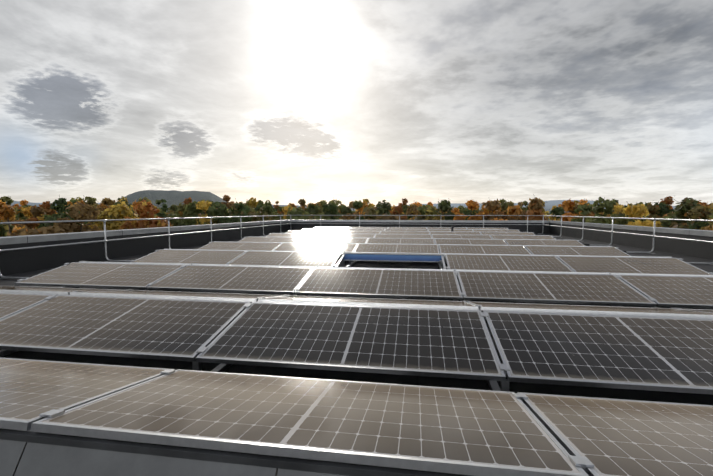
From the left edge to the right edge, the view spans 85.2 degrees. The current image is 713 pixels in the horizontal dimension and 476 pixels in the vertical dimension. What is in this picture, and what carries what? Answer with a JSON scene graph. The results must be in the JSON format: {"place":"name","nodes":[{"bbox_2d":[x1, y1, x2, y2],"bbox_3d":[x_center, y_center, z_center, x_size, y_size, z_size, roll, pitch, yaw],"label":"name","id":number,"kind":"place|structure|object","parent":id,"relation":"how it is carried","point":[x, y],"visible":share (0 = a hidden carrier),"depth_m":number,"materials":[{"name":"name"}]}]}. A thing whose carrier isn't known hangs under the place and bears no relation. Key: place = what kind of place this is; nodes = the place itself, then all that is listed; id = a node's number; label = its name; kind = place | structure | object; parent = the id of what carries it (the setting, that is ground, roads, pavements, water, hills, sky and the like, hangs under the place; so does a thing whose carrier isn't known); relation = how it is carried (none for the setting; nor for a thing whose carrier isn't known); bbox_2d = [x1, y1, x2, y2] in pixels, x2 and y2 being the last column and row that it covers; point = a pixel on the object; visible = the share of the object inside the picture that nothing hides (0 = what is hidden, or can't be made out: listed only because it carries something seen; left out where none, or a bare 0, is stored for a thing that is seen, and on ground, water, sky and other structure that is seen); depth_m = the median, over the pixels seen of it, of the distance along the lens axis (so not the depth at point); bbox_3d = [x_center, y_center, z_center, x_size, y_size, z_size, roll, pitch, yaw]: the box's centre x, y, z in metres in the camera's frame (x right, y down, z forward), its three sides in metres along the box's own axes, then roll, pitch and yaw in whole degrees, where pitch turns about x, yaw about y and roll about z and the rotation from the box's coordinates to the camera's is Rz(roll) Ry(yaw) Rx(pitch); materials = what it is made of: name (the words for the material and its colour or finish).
{"place":"outdoors","nodes":[
{"label":"outdoors","id":0,"kind":"place"},
{"bbox_2d":[10,190,675,218],"bbox_3d":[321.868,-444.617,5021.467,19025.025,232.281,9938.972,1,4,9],"label":"hills","id":1,"kind":"structure","parent":0,"point":[170,197],"depth_m":2107.79,"materials":[{"name":"green plant"}]},
{"bbox_2d":[0,220,712,275],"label":"parapet","id":2,"kind":"structure","parent":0,"point":[21,261],"depth_m":13.76,"materials":[{"name":"grey concrete"}]},
{"bbox_2d":[0,232,712,475],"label":"roof deck","id":3,"kind":"structure","parent":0,"point":[641,395],"depth_m":3.53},
{"bbox_2d":[29,233,626,277],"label":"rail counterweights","id":4,"kind":"object","parent":3,"relation":"on","point":[585,244],"visible":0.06,"depth_m":16.03,"materials":[{"name":"concrete"}]},
{"bbox_2d":[0,227,712,475],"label":"panel mounting","id":5,"kind":"object","parent":3,"relation":"on","point":[47,454],"visible":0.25,"depth_m":1.62,"materials":[{"name":"metal"}]},
{"bbox_2d":[0,227,712,475],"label":"solar panels","id":6,"kind":"object","parent":5,"relation":"on","point":[474,432],"visible":0.88,"depth_m":3.04,"materials":[{"name":"glass"}]},
{"bbox_2d":[0,215,712,279],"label":"guard rail","id":7,"kind":"object","parent":3,"relation":"on","point":[105,240],"visible":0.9,"depth_m":13.84,"materials":[{"name":"metal"}]},
{"bbox_2d":[0,0,712,206],"label":"sky","id":8,"kind":"structure","parent":0,"point":[286,102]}
]}

